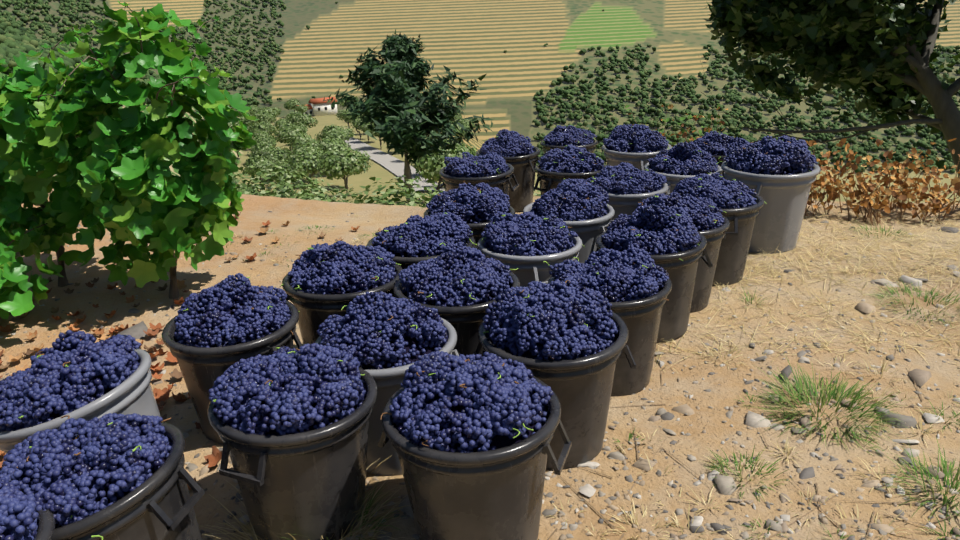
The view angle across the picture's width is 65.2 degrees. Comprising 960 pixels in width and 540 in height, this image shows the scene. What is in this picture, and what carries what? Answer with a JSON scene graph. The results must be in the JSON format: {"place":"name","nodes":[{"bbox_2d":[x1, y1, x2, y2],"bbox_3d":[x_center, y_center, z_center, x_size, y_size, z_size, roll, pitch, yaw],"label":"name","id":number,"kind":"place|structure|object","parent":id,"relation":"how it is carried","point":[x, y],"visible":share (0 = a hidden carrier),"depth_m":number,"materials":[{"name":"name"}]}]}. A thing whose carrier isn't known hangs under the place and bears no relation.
{"place":"outdoors","nodes":[
{"label":"outdoors","id":0,"kind":"place"},
{"bbox_2d":[345,137,444,190],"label":"road","id":1,"kind":"structure","parent":0,"point":[394,165],"depth_m":156.39,"materials":[{"name":"grey asphalt"}]},
{"bbox_2d":[0,0,959,539],"bbox_3d":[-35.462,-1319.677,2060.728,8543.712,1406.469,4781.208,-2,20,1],"label":"ground","id":2,"kind":"structure","parent":0,"point":[470,40],"depth_m":4.57,"materials":[{"name":"beige soil"}]},
{"bbox_2d":[0,474,54,539],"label":"bucket","id":3,"kind":"object","parent":2,"relation":"on","point":[19,515],"visible":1,"depth_m":1.81,"materials":[{"name":"black"}]},
{"bbox_2d":[0,215,62,319],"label":"vine","id":4,"kind":"object","parent":2,"relation":"on","point":[15,298],"depth_m":4.26,"materials":[{"name":"green plant"}]},
{"bbox_2d":[0,24,127,286],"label":"vine","id":5,"kind":"object","parent":2,"relation":"on","point":[21,181],"depth_m":4.46,"materials":[{"name":"green plant"}]},
{"bbox_2d":[0,330,160,453],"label":"bucket","id":6,"kind":"object","parent":2,"relation":"on","point":[71,374],"visible":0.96,"depth_m":2.47,"materials":[{"name":"grey"}]},
{"bbox_2d":[0,413,204,539],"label":"bucket","id":7,"kind":"object","parent":2,"relation":"on","point":[112,476],"visible":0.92,"depth_m":2.04,"materials":[{"name":"black"}]},
{"bbox_2d":[15,1,258,298],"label":"vine","id":8,"kind":"object","parent":2,"relation":"on","point":[162,211],"depth_m":4.18,"materials":[{"name":"green plant"}]},
{"bbox_2d":[0,0,286,105],"bbox_3d":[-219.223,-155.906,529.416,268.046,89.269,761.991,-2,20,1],"label":"forest","id":9,"kind":"object","parent":2,"relation":"on","point":[16,37],"visible":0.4,"depth_m":578.70,"materials":[{"name":"green plant"}]},
{"bbox_2d":[0,212,380,489],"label":"dry leaf litter","id":10,"kind":"object","parent":2,"relation":"on","point":[162,397],"visible":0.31,"depth_m":4.18,"materials":[{"name":"brown plant"}]},
{"bbox_2d":[162,273,302,444],"bbox_3d":[-1.024,0.351,3.163,0.585,0.672,0.544,6,23,22],"label":"bucket","id":11,"kind":"object","parent":2,"relation":"on","point":[210,335],"visible":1,"depth_m":2.98,"materials":[{"name":"black"}]},
{"bbox_2d":[228,122,239,128],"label":"olive tree","id":12,"kind":"object","parent":2,"relation":"on","point":[236,124],"visible":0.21,"depth_m":186.60,"materials":[{"name":"green plant"}]},
{"bbox_2d":[233,108,251,117],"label":"olive tree","id":13,"kind":"object","parent":2,"relation":"on","point":[240,114],"visible":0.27,"depth_m":257.16,"materials":[{"name":"green plant"}]},
{"bbox_2d":[236,115,257,127],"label":"olive tree","id":14,"kind":"object","parent":2,"relation":"on","point":[245,121],"visible":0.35,"depth_m":208.15,"materials":[{"name":"green plant"}]},
{"bbox_2d":[231,172,269,195],"bbox_3d":[-7.029,-0.587,19.227,4.452,3.875,3.836,-15,24,-31],"label":"olive tree","id":15,"kind":"object","parent":2,"relation":"on","point":[233,173],"visible":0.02,"depth_m":18.92,"materials":[{"name":"green plant"}]},
{"bbox_2d":[248,105,258,115],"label":"olive tree","id":16,"kind":"object","parent":2,"relation":"on","point":[253,107],"visible":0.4,"depth_m":283.45,"materials":[{"name":"green plant"}]},
{"bbox_2d":[241,155,277,186],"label":"olive tree","id":17,"kind":"object","parent":2,"relation":"on","point":[253,161],"visible":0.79,"depth_m":128.37,"materials":[{"name":"green plant"}]},
{"bbox_2d":[247,121,277,136],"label":"olive tree","id":18,"kind":"object","parent":2,"relation":"on","point":[260,127],"visible":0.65,"depth_m":183.85,"materials":[{"name":"green plant"}]},
{"bbox_2d":[247,142,277,158],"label":"olive tree","id":19,"kind":"object","parent":2,"relation":"on","point":[259,149],"visible":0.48,"depth_m":145.69,"materials":[{"name":"green plant"}]},
{"bbox_2d":[252,108,272,122],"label":"olive tree","id":20,"kind":"object","parent":2,"relation":"on","point":[261,115],"visible":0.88,"depth_m":227.46,"materials":[{"name":"green plant"}]},
{"bbox_2d":[250,135,277,149],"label":"olive tree","id":21,"kind":"object","parent":2,"relation":"on","point":[261,140],"visible":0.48,"depth_m":159.23,"materials":[{"name":"green plant"}]},
{"bbox_2d":[252,130,275,138],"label":"olive tree","id":22,"kind":"object","parent":2,"relation":"on","point":[261,134],"visible":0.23,"depth_m":172.94,"materials":[{"name":"green plant"}]},
{"bbox_2d":[256,106,279,116],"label":"olive tree","id":23,"kind":"object","parent":2,"relation":"on","point":[271,110],"visible":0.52,"depth_m":254.47,"materials":[{"name":"green plant"}]},
{"bbox_2d":[265,114,275,122],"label":"olive tree","id":24,"kind":"object","parent":2,"relation":"on","point":[272,119],"visible":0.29,"depth_m":239.72,"materials":[{"name":"green plant"}]},
{"bbox_2d":[269,107,280,122],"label":"olive tree","id":25,"kind":"object","parent":2,"relation":"on","point":[277,109],"visible":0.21,"depth_m":272.36,"materials":[{"name":"green plant"}]},
{"bbox_2d":[262,146,290,164],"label":"olive tree","id":26,"kind":"object","parent":2,"relation":"on","point":[278,155],"visible":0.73,"depth_m":136.19,"materials":[{"name":"green plant"}]},
{"bbox_2d":[274,118,289,128],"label":"olive tree","id":27,"kind":"object","parent":2,"relation":"on","point":[280,122],"visible":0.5,"depth_m":210.78,"materials":[{"name":"green plant"}]},
{"bbox_2d":[224,162,342,200],"bbox_3d":[-5.146,-0.431,17.926,4.357,4.042,4.170,-14,23,-28],"label":"bush","id":28,"kind":"object","parent":2,"relation":"on","point":[282,182],"visible":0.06,"depth_m":17.91,"materials":[{"name":"green plant"}]},
{"bbox_2d":[268,159,300,186],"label":"olive tree","id":29,"kind":"object","parent":2,"relation":"on","point":[283,165],"visible":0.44,"depth_m":120.93,"materials":[{"name":"green plant"}]},
{"bbox_2d":[273,127,305,150],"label":"olive tree","id":30,"kind":"object","parent":2,"relation":"on","point":[283,135],"visible":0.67,"depth_m":166.42,"materials":[{"name":"green plant"}]},
{"bbox_2d":[283,98,299,110],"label":"olive tree","id":31,"kind":"object","parent":2,"relation":"on","point":[292,103],"visible":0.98,"depth_m":299.24,"materials":[{"name":"green plant"}]},
{"bbox_2d":[208,343,377,539],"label":"bucket","id":32,"kind":"object","parent":2,"relation":"on","point":[290,426],"visible":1,"depth_m":2.38,"materials":[{"name":"black plastic"}]},
{"bbox_2d":[278,122,307,147],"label":"olive tree","id":33,"kind":"object","parent":2,"relation":"on","point":[298,127],"visible":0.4,"depth_m":178.87,"materials":[{"name":"green plant"}]},
{"bbox_2d":[286,111,308,118],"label":"olive tree","id":34,"kind":"object","parent":2,"relation":"on","point":[294,114],"visible":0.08,"depth_m":219.92,"materials":[{"name":"green plant"}]},
{"bbox_2d":[285,112,317,127],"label":"olive tree","id":35,"kind":"object","parent":2,"relation":"on","point":[297,118],"visible":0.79,"depth_m":201.71,"materials":[{"name":"green plant"}]},
{"bbox_2d":[295,104,307,112],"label":"olive tree","id":36,"kind":"object","parent":2,"relation":"on","point":[301,108],"visible":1,"depth_m":286.73,"materials":[{"name":"green plant"}]},
{"bbox_2d":[296,122,307,133],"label":"olive tree","id":37,"kind":"object","parent":2,"relation":"on","point":[303,124],"visible":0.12,"depth_m":192.43,"materials":[{"name":"green plant"}]},
{"bbox_2d":[286,133,318,149],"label":"olive tree","id":38,"kind":"object","parent":2,"relation":"on","point":[301,137],"visible":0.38,"depth_m":152.64,"materials":[{"name":"green plant"}]},
{"bbox_2d":[282,143,325,162],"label":"olive tree","id":39,"kind":"object","parent":2,"relation":"on","point":[309,147],"visible":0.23,"depth_m":133.92,"materials":[{"name":"green plant"}]},
{"bbox_2d":[291,139,318,154],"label":"olive tree","id":40,"kind":"object","parent":2,"relation":"on","point":[315,143],"visible":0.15,"depth_m":145.02,"materials":[{"name":"green plant"}]},
{"bbox_2d":[287,148,327,192],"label":"olive tree","id":41,"kind":"object","parent":2,"relation":"on","point":[307,163],"visible":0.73,"depth_m":115.95,"materials":[{"name":"green plant"}]},
{"bbox_2d":[257,183,365,202],"bbox_3d":[-3.834,0.002,16.155,4.452,3.875,3.836,11,24,32],"label":"olive tree","id":42,"kind":"object","parent":2,"relation":"on","point":[322,195],"depth_m":15.44,"materials":[{"name":"green plant"}]},
{"bbox_2d":[296,102,337,115],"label":"house walls","id":43,"kind":"structure","parent":2,"relation":"on","point":[323,111],"depth_m":298.07,"materials":[{"name":"white paint"}]},
{"bbox_2d":[296,97,337,108],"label":"house roof","id":44,"kind":"structure","parent":43,"relation":"on","point":[316,101],"depth_m":297.88,"materials":[{"name":"orange tile"}]},
{"bbox_2d":[303,107,333,113],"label":"house windows","id":45,"kind":"structure","parent":43,"relation":"in","point":[318,110],"depth_m":297.94,"materials":[{"name":"black glass"}]},
{"bbox_2d":[314,124,349,141],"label":"olive tree","id":46,"kind":"object","parent":2,"relation":"on","point":[331,131],"visible":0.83,"depth_m":165.24,"materials":[{"name":"green plant"}]},
{"bbox_2d":[317,137,349,154],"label":"olive tree","id":47,"kind":"object","parent":2,"relation":"on","point":[326,144],"visible":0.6,"depth_m":139.28,"materials":[{"name":"green plant"}]},
{"bbox_2d":[280,241,402,344],"bbox_3d":[-0.637,0.193,3.598,0.568,0.667,0.568,13,25,36],"label":"bucket","id":48,"kind":"object","parent":2,"relation":"on","point":[321,283],"visible":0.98,"depth_m":3.40,"materials":[{"name":"black"}]},
{"bbox_2d":[315,147,370,192],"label":"olive tree","id":49,"kind":"object","parent":2,"relation":"on","point":[334,163],"visible":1,"depth_m":104.60,"materials":[{"name":"green plant"}]},
{"bbox_2d":[336,107,350,127],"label":"olive tree","id":50,"kind":"object","parent":2,"relation":"on","point":[345,117],"visible":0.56,"depth_m":219.60,"materials":[{"name":"green plant"}]},
{"bbox_2d":[336,125,354,140],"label":"olive tree","id":51,"kind":"object","parent":2,"relation":"on","point":[350,131],"visible":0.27,"depth_m":175.48,"materials":[{"name":"green plant"}]},
{"bbox_2d":[339,95,357,107],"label":"olive tree","id":52,"kind":"object","parent":2,"relation":"on","point":[343,102],"visible":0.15,"depth_m":293.99,"materials":[{"name":"green plant"}]},
{"bbox_2d":[350,118,362,139],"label":"olive tree","id":53,"kind":"object","parent":2,"relation":"on","point":[357,128],"visible":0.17,"depth_m":199.28,"materials":[{"name":"green plant"}]},
{"bbox_2d":[349,113,363,133],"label":"olive tree","id":54,"kind":"object","parent":2,"relation":"on","point":[351,120],"visible":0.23,"depth_m":210.12,"materials":[{"name":"green plant"}]},
{"bbox_2d":[355,119,368,142],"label":"olive tree","id":55,"kind":"object","parent":2,"relation":"on","point":[358,122],"visible":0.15,"depth_m":189.71,"materials":[{"name":"green plant"}]},
{"bbox_2d":[361,122,381,148],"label":"olive tree","id":56,"kind":"object","parent":2,"relation":"on","point":[375,134],"visible":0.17,"depth_m":174.80,"materials":[{"name":"green plant"}]},
{"bbox_2d":[315,291,458,475],"bbox_3d":[-0.356,0.409,2.938,0.594,0.682,0.552,5,22,21],"label":"bucket","id":57,"kind":"object","parent":2,"relation":"on","point":[386,340],"visible":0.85,"depth_m":2.77,"materials":[{"name":"grey"}]},
{"bbox_2d":[331,175,444,206],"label":"shrubs","id":58,"kind":"object","parent":2,"relation":"on","point":[412,197],"visible":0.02,"depth_m":14.53,"materials":[{"name":"green plant"}]},
{"bbox_2d":[323,30,500,202],"bbox_3d":[-4.771,-10.622,55.929,12.784,14.215,14.027,-2,20,1],"label":"tree","id":59,"kind":"object","parent":2,"relation":"on","point":[402,66],"depth_m":52.93,"materials":[{"name":"green plant"}]},
{"bbox_2d":[366,212,476,269],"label":"bucket","id":60,"kind":"object","parent":2,"relation":"on","point":[414,239],"visible":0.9,"depth_m":3.80,"materials":[{"name":"black"}]},
{"bbox_2d":[267,2,603,98],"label":"lone trees","id":61,"kind":"object","parent":2,"relation":"on","point":[308,27],"visible":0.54,"depth_m":652.21,"materials":[{"name":"green plant"}]},
{"bbox_2d":[411,142,476,191],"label":"olive tree","id":62,"kind":"object","parent":2,"relation":"on","point":[431,167],"visible":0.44,"depth_m":79.41,"materials":[{"name":"green plant"}]},
{"bbox_2d":[437,120,463,134],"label":"olive tree","id":63,"kind":"object","parent":2,"relation":"on","point":[458,126],"visible":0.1,"depth_m":173.36,"materials":[{"name":"green plant"}]},
{"bbox_2d":[393,242,519,355],"bbox_3d":[-0.099,0.228,3.436,0.611,0.658,0.569,-8,22,-14],"label":"bucket","id":64,"kind":"object","parent":2,"relation":"on","point":[460,287],"visible":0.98,"depth_m":3.23,"materials":[{"name":"black"}]},
{"bbox_2d":[454,126,473,143],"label":"olive tree","id":65,"kind":"object","parent":2,"relation":"on","point":[464,134],"visible":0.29,"depth_m":201.30,"materials":[{"name":"green plant"}]},
{"bbox_2d":[455,144,475,157],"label":"olive tree","id":66,"kind":"object","parent":2,"relation":"on","point":[465,150],"visible":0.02,"depth_m":88.27,"materials":[{"name":"green plant"}]},
{"bbox_2d":[457,118,474,128],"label":"olive tree","id":67,"kind":"object","parent":2,"relation":"on","point":[461,121],"visible":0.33,"depth_m":236.54,"materials":[{"name":"green plant"}]},
{"bbox_2d":[422,182,514,249],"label":"bucket","id":68,"kind":"object","parent":2,"relation":"on","point":[475,209],"visible":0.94,"depth_m":4.38,"materials":[{"name":"black"}]},
{"bbox_2d":[377,351,571,539],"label":"bucket","id":69,"kind":"object","parent":2,"relation":"on","point":[469,437],"visible":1,"depth_m":2.24,"materials":[{"name":"black plastic"}]},
{"bbox_2d":[436,149,518,197],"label":"bucket","id":70,"kind":"object","parent":2,"relation":"on","point":[493,170],"visible":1,"depth_m":5.52,"materials":[{"name":"black"}]},
{"bbox_2d":[0,211,959,539],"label":"stones","id":71,"kind":"object","parent":2,"relation":"on","point":[726,485],"visible":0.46,"depth_m":2.90,"materials":[{"name":"beige stone"}]},
{"bbox_2d":[476,129,539,211],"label":"bucket","id":72,"kind":"object","parent":2,"relation":"on","point":[517,151],"visible":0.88,"depth_m":6.47,"materials":[{"name":"black plastic"}]},
{"bbox_2d":[477,211,584,286],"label":"bucket","id":73,"kind":"object","parent":2,"relation":"on","point":[527,244],"visible":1,"depth_m":3.82,"materials":[{"name":"grey"}]},
{"bbox_2d":[474,279,635,469],"bbox_3d":[0.286,0.377,2.939,0.616,0.692,0.572,-3,22,0],"label":"bucket","id":74,"kind":"object","parent":2,"relation":"on","point":[566,343],"visible":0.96,"depth_m":2.75,"materials":[{"name":"black"}]},
{"bbox_2d":[539,125,597,153],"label":"bucket","id":75,"kind":"object","parent":2,"relation":"on","point":[560,137],"visible":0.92,"depth_m":6.94,"materials":[{"name":"black"}]},
{"bbox_2d":[523,178,614,262],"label":"bucket","id":76,"kind":"object","parent":2,"relation":"on","point":[583,210],"visible":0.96,"depth_m":4.35,"materials":[{"name":"grey"}]},
{"bbox_2d":[534,144,606,194],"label":"bucket","id":77,"kind":"object","parent":2,"relation":"on","point":[554,168],"visible":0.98,"depth_m":5.50,"materials":[{"name":"black"}]},
{"bbox_2d":[198,202,959,539],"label":"dry grass","id":78,"kind":"structure","parent":2,"relation":"on","point":[796,396],"depth_m":3.28,"materials":[{"name":"beige plant"}]},
{"bbox_2d":[543,247,671,395],"bbox_3d":[0.600,0.230,3.457,0.569,0.605,0.595,14,26,38],"label":"bucket","id":79,"kind":"object","parent":2,"relation":"on","point":[633,285],"visible":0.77,"depth_m":3.30,"materials":[{"name":"black plastic"}]},
{"bbox_2d":[586,162,668,219],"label":"bucket","id":80,"kind":"object","parent":2,"relation":"on","point":[627,187],"visible":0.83,"depth_m":4.79,"materials":[{"name":"grey"}]},
{"bbox_2d":[602,124,671,170],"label":"bucket","id":81,"kind":"object","parent":2,"relation":"on","point":[636,145],"visible":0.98,"depth_m":6.13,"materials":[{"name":"grey"}]},
{"bbox_2d":[595,204,712,341],"bbox_3d":[0.897,-0.014,3.949,0.604,0.694,0.562,-3,20,2],"label":"bucket","id":82,"kind":"object","parent":2,"relation":"on","point":[671,241],"visible":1,"depth_m":3.78,"materials":[{"name":"black"}]},
{"bbox_2d":[637,192,729,312],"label":"bucket","id":83,"kind":"object","parent":2,"relation":"on","point":[710,222],"visible":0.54,"depth_m":4.13,"materials":[{"name":"black"}]},
{"bbox_2d":[644,142,722,195],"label":"bucket","id":84,"kind":"object","parent":2,"relation":"on","point":[676,164],"visible":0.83,"depth_m":5.29,"materials":[{"name":"grey"}]},
{"bbox_2d":[669,172,766,285],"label":"bucket","id":85,"kind":"object","parent":2,"relation":"on","point":[738,203],"visible":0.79,"depth_m":4.45,"materials":[{"name":"black plastic"}]},
{"bbox_2d":[689,131,752,178],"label":"bucket","id":86,"kind":"object","parent":2,"relation":"on","point":[718,146],"visible":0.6,"depth_m":5.71,"materials":[{"name":"black"}]},
{"bbox_2d":[532,44,959,172],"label":"shrubs","id":87,"kind":"object","parent":2,"relation":"on","point":[687,85],"visible":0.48,"depth_m":534.58,"materials":[{"name":"green plant"}]},
{"bbox_2d":[717,135,819,253],"bbox_3d":[1.964,-0.535,5.126,0.674,0.758,0.627,-20,27,-40],"label":"bucket","id":88,"kind":"object","parent":2,"relation":"on","point":[779,175],"visible":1,"depth_m":4.91,"materials":[{"name":"grey plastic"}]},
{"bbox_2d":[625,103,959,224],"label":"dry shrubs","id":89,"kind":"object","parent":2,"relation":"on","point":[832,190],"depth_m":5.86,"materials":[{"name":"brown plant"}]},
{"bbox_2d":[667,0,959,177],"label":"oak","id":90,"kind":"object","parent":2,"relation":"on","point":[842,40],"depth_m":12.72,"materials":[{"name":"green plant"}]}
]}

